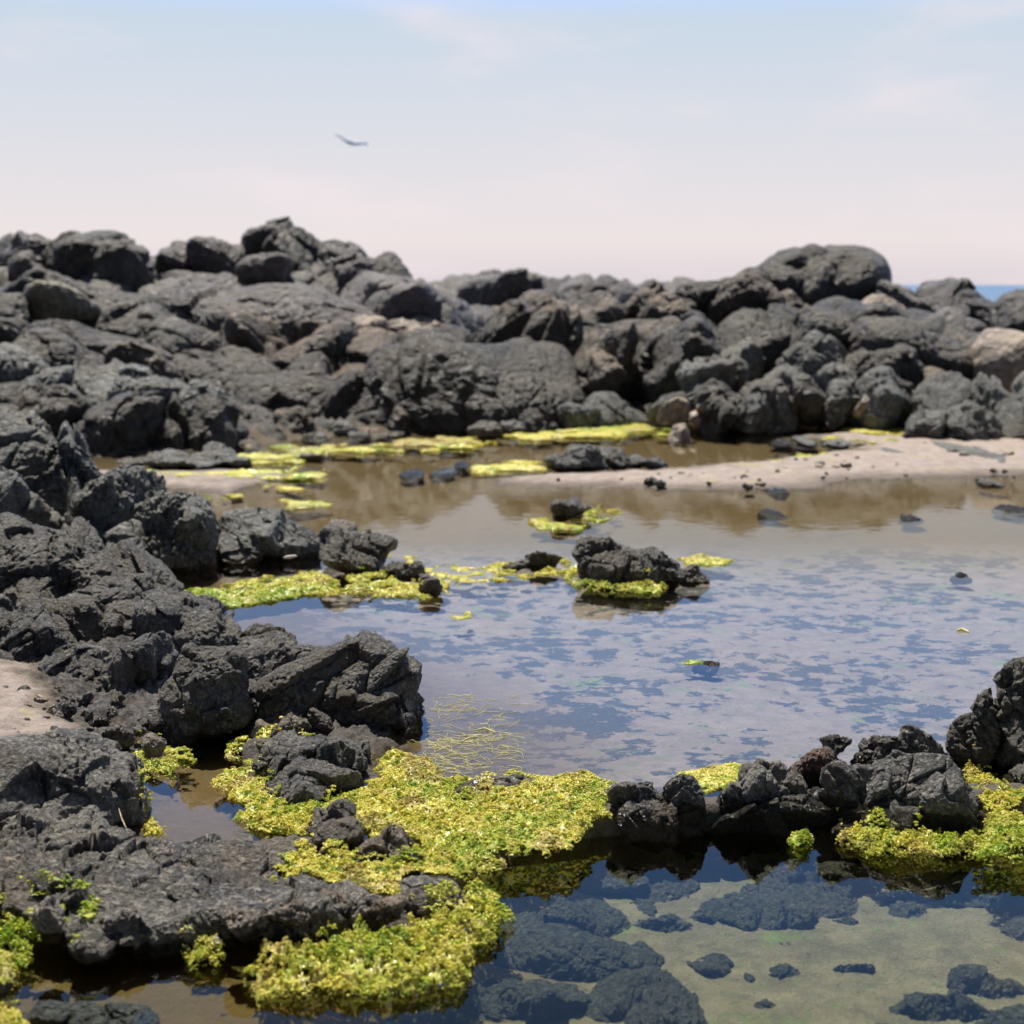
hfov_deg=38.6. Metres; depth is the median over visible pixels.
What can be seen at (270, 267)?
boulder
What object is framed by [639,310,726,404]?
boulder
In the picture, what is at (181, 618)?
rock outcrop
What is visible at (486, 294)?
rock outcrop
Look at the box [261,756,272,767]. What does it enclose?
rubble stone
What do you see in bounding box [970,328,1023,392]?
boulder
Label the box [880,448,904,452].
stone
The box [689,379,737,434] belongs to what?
boulder
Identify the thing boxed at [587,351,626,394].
boulder
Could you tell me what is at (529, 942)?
sunken rock
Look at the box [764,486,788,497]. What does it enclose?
stone
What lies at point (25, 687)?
pebble
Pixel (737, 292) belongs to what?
boulder
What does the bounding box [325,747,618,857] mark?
seaweed mat
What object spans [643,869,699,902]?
sunken rock
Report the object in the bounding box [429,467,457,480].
stone
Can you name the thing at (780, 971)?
sunken rock
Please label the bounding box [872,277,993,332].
rock outcrop
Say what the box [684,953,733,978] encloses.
sunken rock
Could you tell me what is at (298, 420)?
rubble stone
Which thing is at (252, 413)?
rubble stone
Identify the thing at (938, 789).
boulder
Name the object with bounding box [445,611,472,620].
seaweed mat
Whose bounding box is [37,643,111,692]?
boulder
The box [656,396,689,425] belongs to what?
rubble stone
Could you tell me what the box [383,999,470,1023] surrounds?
sunken rock
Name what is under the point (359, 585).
seaweed mat
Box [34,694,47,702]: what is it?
pebble
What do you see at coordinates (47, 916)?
stone
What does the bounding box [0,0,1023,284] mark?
sky
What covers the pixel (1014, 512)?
stone
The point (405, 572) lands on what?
stone
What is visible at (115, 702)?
boulder
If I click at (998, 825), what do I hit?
seaweed mat
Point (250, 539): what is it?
boulder
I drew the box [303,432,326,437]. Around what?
rubble stone
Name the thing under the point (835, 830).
rubble stone
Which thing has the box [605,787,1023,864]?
rock outcrop
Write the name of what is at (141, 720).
rubble stone
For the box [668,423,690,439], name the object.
stone
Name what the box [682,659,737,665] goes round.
seaweed mat
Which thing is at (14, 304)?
boulder
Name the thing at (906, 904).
sunken rock
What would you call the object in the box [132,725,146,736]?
rubble stone
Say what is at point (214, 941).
worm tube
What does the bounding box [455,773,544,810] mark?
rock outcrop
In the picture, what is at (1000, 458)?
stone
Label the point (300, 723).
rock outcrop
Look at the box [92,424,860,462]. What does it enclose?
pool water
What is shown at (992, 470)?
pebble
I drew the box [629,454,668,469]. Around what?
flat rock
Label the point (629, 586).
seaweed mat
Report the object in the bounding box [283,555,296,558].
stick
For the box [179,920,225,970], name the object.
seaweed mat
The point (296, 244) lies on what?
boulder
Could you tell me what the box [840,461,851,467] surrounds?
pebble
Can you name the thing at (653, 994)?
sunken rock
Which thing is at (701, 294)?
boulder
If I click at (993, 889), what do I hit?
sunken rock
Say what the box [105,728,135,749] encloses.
rubble stone
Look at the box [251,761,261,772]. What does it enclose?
rubble stone
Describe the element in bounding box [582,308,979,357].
rock slab
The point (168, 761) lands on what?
seaweed mat
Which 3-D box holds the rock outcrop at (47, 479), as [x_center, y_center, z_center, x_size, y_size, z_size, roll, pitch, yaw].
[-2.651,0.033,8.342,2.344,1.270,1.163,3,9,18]
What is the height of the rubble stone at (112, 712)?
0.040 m
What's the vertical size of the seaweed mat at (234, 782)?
0.062 m
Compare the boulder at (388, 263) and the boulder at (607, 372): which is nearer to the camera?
the boulder at (607, 372)
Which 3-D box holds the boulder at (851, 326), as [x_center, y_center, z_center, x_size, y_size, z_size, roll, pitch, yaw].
[4.177,-1.902,16.876,1.739,1.152,2.446,-7,11,-38]
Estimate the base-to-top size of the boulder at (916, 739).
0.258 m
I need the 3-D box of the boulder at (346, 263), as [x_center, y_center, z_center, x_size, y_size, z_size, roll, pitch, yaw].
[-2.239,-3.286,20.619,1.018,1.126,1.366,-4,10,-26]
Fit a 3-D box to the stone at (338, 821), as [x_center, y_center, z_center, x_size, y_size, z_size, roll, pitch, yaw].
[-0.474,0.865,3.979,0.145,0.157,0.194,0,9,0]
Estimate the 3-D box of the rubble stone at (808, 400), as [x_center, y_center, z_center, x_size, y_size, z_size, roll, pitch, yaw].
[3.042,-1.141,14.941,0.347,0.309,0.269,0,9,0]
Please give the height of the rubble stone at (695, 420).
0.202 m
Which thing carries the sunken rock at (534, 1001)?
on the ground
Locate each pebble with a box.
[18,685,30,689]
[24,703,36,707]
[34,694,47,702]
[46,703,56,713]
[53,710,64,717]
[62,695,75,702]
[646,478,656,483]
[653,479,665,487]
[742,482,753,491]
[758,482,765,486]
[813,463,822,467]
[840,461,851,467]
[959,452,969,455]
[989,468,996,473]
[1003,451,1013,455]
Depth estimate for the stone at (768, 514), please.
9.67 m
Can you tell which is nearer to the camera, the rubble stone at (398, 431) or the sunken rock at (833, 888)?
the sunken rock at (833, 888)
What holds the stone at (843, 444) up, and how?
on the ground
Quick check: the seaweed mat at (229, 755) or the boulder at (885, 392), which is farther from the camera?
the boulder at (885, 392)
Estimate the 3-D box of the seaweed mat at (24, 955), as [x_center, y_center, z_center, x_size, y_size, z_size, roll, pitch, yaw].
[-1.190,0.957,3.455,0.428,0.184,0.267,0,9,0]
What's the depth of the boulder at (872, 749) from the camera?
4.61 m
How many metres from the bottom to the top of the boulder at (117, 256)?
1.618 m
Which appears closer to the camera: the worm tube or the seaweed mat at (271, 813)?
the worm tube
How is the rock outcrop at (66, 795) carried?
on the ground
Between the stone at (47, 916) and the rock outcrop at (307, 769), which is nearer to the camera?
the stone at (47, 916)
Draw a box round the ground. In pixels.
[0,397,1023,1023]
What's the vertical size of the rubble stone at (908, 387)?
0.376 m
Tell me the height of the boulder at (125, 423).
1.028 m
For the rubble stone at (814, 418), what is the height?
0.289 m
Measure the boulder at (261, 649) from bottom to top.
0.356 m
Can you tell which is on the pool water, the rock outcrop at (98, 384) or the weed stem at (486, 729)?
the weed stem at (486, 729)
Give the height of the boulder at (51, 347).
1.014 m
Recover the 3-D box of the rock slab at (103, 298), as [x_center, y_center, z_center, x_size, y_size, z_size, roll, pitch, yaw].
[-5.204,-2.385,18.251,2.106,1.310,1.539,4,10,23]
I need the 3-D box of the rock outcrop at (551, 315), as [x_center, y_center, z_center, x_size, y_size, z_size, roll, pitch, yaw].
[0.926,-1.834,17.659,2.912,1.724,2.591,5,10,28]
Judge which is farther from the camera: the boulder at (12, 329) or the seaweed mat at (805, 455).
the boulder at (12, 329)
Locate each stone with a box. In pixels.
[0,966,15,1001]
[31,895,64,933]
[53,699,77,718]
[76,692,93,706]
[86,726,93,731]
[101,724,125,740]
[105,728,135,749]
[106,706,117,718]
[118,695,125,702]
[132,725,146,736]
[133,713,148,726]
[141,732,166,757]
[228,397,245,409]
[236,424,250,440]
[238,436,258,451]
[240,404,273,423]
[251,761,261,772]
[255,424,286,439]
[255,737,270,753]
[259,761,267,770]
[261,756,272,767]
[269,716,296,737]
[273,406,316,435]
[300,453,323,462]
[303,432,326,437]
[313,797,363,849]
[317,420,361,434]
[348,431,371,437]
[358,427,381,434]
[376,429,405,434]
[383,560,425,581]
[389,406,411,430]
[399,469,424,483]
[418,574,442,599]
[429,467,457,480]
[453,460,468,472]
[467,419,525,437]
[503,550,562,572]
[549,496,591,522]
[646,392,686,426]
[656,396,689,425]
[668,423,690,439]
[680,564,709,587]
[685,389,700,408]
[687,401,694,422]
[688,410,701,429]
[691,660,719,676]
[696,390,710,411]
[696,401,705,412]
[757,508,787,521]
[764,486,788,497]
[771,438,793,444]
[787,396,797,413]
[790,436,817,446]
[793,385,826,414]
[807,401,826,425]
[818,412,842,429]
[819,438,850,447]
[819,734,851,755]
[826,824,833,832]
[831,821,858,846]
[851,395,860,407]
[852,394,870,417]
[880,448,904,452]
[898,378,914,397]
[898,514,923,525]
[931,441,984,457]
[950,571,972,584]
[966,446,1005,462]
[975,477,1004,488]
[991,504,1023,520]
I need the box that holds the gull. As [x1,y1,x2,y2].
[335,134,367,145]
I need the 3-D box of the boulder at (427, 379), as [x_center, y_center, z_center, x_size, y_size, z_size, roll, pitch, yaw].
[-0.553,-1.017,15.970,2.787,1.972,1.950,0,9,0]
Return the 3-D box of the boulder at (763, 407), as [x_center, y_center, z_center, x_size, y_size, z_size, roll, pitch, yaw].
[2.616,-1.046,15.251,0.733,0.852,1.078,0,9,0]
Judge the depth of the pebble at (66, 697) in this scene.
5.16 m
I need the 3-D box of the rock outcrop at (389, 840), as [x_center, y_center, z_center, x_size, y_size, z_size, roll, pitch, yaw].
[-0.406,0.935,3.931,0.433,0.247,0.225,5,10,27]
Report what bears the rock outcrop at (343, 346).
on the ground
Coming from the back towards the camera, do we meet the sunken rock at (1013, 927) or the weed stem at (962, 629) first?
the weed stem at (962, 629)
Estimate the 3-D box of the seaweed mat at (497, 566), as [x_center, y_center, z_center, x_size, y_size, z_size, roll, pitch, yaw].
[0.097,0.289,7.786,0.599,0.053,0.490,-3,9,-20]
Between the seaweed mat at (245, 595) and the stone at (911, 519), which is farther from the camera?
the stone at (911, 519)
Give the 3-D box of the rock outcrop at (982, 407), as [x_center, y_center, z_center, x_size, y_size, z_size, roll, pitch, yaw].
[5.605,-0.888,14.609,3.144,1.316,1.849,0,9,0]
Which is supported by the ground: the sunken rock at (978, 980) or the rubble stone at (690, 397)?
the sunken rock at (978, 980)
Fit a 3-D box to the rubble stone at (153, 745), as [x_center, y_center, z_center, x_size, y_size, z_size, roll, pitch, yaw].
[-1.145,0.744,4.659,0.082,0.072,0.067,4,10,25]
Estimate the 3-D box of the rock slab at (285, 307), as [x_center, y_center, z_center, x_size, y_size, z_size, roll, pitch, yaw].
[-2.614,-2.161,18.709,4.593,1.571,2.254,0,9,0]
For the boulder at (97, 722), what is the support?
on the ground
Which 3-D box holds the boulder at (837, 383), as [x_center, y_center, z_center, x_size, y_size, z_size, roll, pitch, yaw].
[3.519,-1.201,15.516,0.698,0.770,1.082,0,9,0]
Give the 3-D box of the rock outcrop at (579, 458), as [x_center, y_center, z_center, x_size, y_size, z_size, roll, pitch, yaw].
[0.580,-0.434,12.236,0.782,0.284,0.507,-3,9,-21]
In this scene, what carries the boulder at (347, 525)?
on the ground
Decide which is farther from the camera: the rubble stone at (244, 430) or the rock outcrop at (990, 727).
the rubble stone at (244, 430)
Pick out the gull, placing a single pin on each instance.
(349, 142)
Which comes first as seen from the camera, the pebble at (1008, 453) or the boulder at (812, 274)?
the pebble at (1008, 453)
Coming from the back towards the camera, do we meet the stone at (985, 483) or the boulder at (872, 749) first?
the stone at (985, 483)
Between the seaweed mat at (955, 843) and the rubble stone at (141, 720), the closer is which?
the seaweed mat at (955, 843)
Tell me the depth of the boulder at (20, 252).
19.94 m
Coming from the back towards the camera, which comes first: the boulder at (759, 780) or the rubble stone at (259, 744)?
the rubble stone at (259, 744)
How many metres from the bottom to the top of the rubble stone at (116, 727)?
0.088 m
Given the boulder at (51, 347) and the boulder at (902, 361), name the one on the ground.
the boulder at (902, 361)
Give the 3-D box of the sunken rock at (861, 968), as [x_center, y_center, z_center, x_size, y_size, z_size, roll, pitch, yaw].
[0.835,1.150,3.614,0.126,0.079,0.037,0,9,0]
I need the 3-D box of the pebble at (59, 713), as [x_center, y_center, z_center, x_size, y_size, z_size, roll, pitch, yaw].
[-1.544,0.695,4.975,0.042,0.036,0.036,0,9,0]
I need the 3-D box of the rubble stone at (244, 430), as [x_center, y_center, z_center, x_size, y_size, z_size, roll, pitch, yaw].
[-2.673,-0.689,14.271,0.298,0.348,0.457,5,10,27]
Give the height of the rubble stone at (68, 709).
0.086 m
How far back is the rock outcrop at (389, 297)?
19.03 m
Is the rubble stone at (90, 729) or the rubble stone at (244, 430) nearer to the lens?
the rubble stone at (90, 729)
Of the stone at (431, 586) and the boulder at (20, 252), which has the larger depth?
the boulder at (20, 252)
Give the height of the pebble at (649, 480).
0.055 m
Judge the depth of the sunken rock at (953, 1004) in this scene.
3.39 m
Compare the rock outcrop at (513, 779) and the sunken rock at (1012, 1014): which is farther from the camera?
the rock outcrop at (513, 779)
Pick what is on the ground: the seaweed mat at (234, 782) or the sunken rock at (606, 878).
the sunken rock at (606, 878)
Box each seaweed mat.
[0,869,103,974]
[0,949,19,1010]
[0,1002,29,1023]
[131,730,196,779]
[138,762,166,837]
[147,469,328,479]
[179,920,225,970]
[184,578,325,609]
[204,467,324,499]
[210,760,361,835]
[220,567,459,600]
[224,716,315,765]
[231,874,515,1006]
[233,785,329,837]
[237,422,828,466]
[273,825,506,895]
[278,498,332,510]
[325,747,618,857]
[388,550,528,582]
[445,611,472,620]
[470,460,552,473]
[478,556,577,582]
[528,505,622,532]
[559,564,668,595]
[676,553,734,566]
[676,762,741,794]
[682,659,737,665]
[771,452,828,460]
[787,828,813,852]
[821,427,905,443]
[835,806,989,861]
[962,744,1023,865]
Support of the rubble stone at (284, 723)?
on the ground
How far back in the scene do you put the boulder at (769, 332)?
17.09 m
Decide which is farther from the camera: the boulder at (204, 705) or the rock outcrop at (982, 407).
the rock outcrop at (982, 407)
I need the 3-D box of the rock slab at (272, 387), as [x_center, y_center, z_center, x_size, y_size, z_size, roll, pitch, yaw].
[-3.561,-1.257,16.370,5.105,1.799,2.002,0,9,0]
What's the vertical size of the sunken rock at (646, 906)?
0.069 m
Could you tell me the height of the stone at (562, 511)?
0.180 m
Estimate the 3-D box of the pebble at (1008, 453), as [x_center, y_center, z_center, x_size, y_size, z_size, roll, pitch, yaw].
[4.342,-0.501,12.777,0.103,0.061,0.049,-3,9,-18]
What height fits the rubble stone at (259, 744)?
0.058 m
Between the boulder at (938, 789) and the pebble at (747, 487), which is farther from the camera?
the pebble at (747, 487)
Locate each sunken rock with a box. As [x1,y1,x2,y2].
[17,1000,159,1023]
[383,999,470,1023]
[459,978,591,1023]
[487,912,664,982]
[497,896,630,936]
[559,861,649,896]
[582,965,707,1023]
[630,898,656,916]
[632,913,693,932]
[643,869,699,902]
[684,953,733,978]
[689,883,817,931]
[723,867,756,878]
[743,972,755,982]
[753,998,775,1008]
[756,856,881,918]
[768,963,800,978]
[832,915,858,925]
[832,963,874,973]
[882,892,928,917]
[889,988,993,1021]
[925,863,1023,915]
[946,964,1023,999]
[975,1003,1023,1023]
[999,916,1023,942]
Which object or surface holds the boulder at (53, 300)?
on the rock slab at (103, 298)
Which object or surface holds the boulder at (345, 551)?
on the ground
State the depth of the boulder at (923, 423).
14.15 m
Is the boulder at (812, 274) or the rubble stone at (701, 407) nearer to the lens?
the rubble stone at (701, 407)
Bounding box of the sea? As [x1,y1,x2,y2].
[901,285,1023,301]
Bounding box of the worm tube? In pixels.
[213,937,221,943]
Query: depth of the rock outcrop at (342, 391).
15.87 m
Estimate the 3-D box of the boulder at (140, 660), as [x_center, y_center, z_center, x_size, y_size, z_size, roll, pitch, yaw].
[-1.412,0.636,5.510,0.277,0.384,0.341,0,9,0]
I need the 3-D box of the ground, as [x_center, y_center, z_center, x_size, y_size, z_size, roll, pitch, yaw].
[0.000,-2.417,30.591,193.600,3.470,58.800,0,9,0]
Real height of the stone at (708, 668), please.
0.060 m
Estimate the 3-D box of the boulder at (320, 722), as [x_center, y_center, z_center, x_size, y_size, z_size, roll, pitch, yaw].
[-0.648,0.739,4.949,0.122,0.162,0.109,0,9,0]
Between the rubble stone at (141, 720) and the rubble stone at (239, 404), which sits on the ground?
the rubble stone at (239, 404)
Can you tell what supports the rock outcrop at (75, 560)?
on the ground
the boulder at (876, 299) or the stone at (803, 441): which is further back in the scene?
the boulder at (876, 299)
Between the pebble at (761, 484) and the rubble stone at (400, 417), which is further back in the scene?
the rubble stone at (400, 417)
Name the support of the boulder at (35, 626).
on the ground
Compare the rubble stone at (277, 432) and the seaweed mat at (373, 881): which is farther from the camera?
the rubble stone at (277, 432)
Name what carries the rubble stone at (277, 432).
on the ground
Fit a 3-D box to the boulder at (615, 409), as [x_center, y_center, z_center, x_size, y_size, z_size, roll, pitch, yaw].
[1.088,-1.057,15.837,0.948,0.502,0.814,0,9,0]
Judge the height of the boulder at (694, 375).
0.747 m
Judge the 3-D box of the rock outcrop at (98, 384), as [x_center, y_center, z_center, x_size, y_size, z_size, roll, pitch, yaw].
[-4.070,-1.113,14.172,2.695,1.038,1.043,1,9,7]
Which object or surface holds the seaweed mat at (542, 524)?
on the pool water
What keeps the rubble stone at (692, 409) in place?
on the boulder at (719, 415)
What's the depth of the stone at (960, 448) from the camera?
13.25 m
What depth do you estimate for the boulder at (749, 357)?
15.97 m
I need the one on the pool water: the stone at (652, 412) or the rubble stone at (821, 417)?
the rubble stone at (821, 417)
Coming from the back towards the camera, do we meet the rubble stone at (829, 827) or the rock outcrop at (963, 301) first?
the rock outcrop at (963, 301)
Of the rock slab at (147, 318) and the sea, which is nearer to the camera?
the rock slab at (147, 318)
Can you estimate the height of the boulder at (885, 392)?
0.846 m
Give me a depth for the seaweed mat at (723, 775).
4.50 m
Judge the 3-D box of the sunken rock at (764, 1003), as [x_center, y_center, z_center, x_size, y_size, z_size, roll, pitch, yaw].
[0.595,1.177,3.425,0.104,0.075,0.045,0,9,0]
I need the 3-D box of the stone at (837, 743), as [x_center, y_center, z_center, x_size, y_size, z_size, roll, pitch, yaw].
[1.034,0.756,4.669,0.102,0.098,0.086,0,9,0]
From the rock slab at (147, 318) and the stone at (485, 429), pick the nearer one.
the stone at (485, 429)
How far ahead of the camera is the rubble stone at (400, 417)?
15.06 m
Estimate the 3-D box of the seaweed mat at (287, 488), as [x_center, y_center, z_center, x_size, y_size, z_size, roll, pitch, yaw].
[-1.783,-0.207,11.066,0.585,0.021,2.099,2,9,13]
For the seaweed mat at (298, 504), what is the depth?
10.05 m
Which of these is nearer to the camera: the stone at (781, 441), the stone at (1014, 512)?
the stone at (1014, 512)
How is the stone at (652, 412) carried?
on the ground
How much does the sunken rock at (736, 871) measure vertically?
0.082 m
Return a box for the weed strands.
[415,693,525,775]
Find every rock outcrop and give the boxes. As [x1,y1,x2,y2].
[0,263,484,338]
[0,342,229,418]
[0,406,221,581]
[0,512,184,612]
[0,726,409,966]
[101,588,286,647]
[117,441,251,470]
[214,345,366,420]
[216,309,474,377]
[225,707,311,768]
[255,730,370,805]
[305,807,421,885]
[427,268,727,322]
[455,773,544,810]
[475,288,679,402]
[543,443,632,472]
[572,535,685,596]
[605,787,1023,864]
[786,746,846,788]
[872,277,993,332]
[910,371,1023,440]
[945,657,1023,783]
[991,289,1023,331]
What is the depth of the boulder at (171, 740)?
4.86 m
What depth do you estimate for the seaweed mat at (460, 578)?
7.67 m
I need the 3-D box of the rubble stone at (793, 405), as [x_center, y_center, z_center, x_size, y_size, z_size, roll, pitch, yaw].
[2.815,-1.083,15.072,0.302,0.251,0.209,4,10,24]
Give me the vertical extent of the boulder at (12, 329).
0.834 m
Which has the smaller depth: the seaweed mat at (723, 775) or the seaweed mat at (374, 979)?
the seaweed mat at (374, 979)
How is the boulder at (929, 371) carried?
on the ground
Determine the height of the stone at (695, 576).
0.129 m
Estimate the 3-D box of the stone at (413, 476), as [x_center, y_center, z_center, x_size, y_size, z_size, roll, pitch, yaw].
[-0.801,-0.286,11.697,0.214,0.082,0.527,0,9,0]
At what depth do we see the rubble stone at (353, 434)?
14.62 m
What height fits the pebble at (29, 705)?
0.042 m
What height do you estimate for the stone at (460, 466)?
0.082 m
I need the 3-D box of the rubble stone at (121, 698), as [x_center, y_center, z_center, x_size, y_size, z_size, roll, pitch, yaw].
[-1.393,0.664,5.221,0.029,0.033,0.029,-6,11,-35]
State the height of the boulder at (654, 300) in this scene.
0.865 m
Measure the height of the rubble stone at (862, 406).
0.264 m
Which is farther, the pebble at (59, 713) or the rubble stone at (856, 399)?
the rubble stone at (856, 399)
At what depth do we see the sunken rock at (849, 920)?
3.88 m
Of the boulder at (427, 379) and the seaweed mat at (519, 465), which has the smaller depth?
the seaweed mat at (519, 465)
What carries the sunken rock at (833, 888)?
on the ground
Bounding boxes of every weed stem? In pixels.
[474,728,495,732]
[956,628,968,631]
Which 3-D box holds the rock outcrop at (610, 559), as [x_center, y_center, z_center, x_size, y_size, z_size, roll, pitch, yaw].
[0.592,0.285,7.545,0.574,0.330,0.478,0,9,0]
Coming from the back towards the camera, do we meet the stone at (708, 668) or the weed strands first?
the stone at (708, 668)
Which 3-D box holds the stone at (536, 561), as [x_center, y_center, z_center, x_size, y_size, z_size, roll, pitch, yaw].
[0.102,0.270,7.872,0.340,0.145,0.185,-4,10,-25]
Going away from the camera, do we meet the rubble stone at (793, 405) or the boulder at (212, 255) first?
the rubble stone at (793, 405)
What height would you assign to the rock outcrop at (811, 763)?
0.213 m
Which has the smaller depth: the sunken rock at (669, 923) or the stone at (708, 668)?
the sunken rock at (669, 923)
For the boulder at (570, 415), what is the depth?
15.31 m
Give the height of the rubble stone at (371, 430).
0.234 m
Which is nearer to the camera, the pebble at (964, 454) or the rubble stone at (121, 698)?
the rubble stone at (121, 698)
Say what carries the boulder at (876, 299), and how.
on the rock slab at (933, 322)
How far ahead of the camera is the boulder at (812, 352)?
15.85 m
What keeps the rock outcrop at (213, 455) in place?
on the ground
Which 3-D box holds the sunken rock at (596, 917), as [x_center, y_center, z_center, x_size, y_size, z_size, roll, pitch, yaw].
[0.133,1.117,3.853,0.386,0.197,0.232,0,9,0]
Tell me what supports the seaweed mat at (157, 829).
on the pool water
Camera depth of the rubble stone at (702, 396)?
15.00 m
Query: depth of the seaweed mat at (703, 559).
8.00 m
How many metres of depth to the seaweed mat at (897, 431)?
14.58 m
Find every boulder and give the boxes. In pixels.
[0,230,52,281]
[0,292,31,322]
[0,317,29,343]
[0,381,165,455]
[0,593,105,660]
[11,326,103,368]
[23,280,101,322]
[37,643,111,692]
[40,230,154,292]
[80,709,110,727]
[97,630,178,691]
[102,341,182,379]
[109,691,123,708]
[134,724,176,754]
[146,642,256,759]
[147,236,248,279]
[154,392,240,450]
[215,506,320,574]
[235,252,293,283]
[237,632,295,679]
[240,216,320,272]
[249,629,429,739]
[305,708,335,734]
[314,239,374,287]
[318,524,397,581]
[319,519,358,565]
[342,328,585,431]
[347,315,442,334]
[373,251,412,278]
[393,874,464,919]
[557,402,600,429]
[583,391,651,427]
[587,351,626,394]
[604,322,639,370]
[606,773,710,853]
[623,281,696,320]
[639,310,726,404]
[672,280,719,316]
[675,354,737,392]
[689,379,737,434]
[706,273,808,326]
[716,758,810,815]
[717,303,798,378]
[721,340,765,392]
[731,370,798,434]
[737,243,891,305]
[763,363,822,426]
[776,330,848,375]
[793,296,972,379]
[810,362,860,430]
[818,749,982,873]
[844,343,924,389]
[846,365,911,429]
[850,735,906,764]
[861,294,905,309]
[897,724,947,754]
[902,409,946,438]
[919,332,963,383]
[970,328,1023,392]
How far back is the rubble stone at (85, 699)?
5.16 m
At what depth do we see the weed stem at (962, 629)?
6.41 m
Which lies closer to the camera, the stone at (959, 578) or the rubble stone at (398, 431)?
the stone at (959, 578)
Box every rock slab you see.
[0,267,166,328]
[29,319,335,419]
[95,294,229,354]
[157,281,389,345]
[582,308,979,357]
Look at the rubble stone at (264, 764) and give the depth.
4.49 m
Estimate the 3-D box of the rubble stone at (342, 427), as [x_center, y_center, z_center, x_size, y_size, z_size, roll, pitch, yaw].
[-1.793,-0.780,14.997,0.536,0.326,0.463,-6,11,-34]
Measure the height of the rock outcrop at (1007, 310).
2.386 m
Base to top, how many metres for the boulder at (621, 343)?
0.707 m
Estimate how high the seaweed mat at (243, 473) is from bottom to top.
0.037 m
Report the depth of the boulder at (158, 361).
15.23 m
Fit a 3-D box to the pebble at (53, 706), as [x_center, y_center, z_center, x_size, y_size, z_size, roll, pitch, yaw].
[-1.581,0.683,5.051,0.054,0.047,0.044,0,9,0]
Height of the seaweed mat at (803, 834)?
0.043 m
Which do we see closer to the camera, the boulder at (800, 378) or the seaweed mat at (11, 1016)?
the seaweed mat at (11, 1016)
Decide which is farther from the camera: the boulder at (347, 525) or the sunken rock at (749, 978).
the boulder at (347, 525)
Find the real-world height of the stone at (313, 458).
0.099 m
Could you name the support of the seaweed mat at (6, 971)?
on the lower pool water
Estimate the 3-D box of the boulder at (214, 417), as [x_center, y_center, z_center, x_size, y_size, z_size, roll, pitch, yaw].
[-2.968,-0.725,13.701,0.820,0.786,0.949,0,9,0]
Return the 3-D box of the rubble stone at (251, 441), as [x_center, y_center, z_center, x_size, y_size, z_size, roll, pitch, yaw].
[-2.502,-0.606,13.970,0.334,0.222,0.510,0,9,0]
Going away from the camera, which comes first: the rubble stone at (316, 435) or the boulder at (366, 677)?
the boulder at (366, 677)
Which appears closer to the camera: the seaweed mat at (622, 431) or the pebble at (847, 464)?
the pebble at (847, 464)
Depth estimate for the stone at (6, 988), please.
3.20 m
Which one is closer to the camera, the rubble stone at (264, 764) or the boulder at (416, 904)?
the boulder at (416, 904)
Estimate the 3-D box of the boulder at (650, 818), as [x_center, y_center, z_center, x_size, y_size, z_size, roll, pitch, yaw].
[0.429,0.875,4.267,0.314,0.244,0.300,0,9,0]
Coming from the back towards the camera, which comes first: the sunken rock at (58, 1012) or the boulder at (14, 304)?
the boulder at (14, 304)
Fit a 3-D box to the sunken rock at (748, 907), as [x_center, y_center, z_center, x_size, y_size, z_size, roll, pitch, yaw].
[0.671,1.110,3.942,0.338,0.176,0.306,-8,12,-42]
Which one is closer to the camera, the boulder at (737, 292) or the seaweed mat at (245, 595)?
the seaweed mat at (245, 595)
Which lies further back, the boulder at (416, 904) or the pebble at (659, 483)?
the pebble at (659, 483)

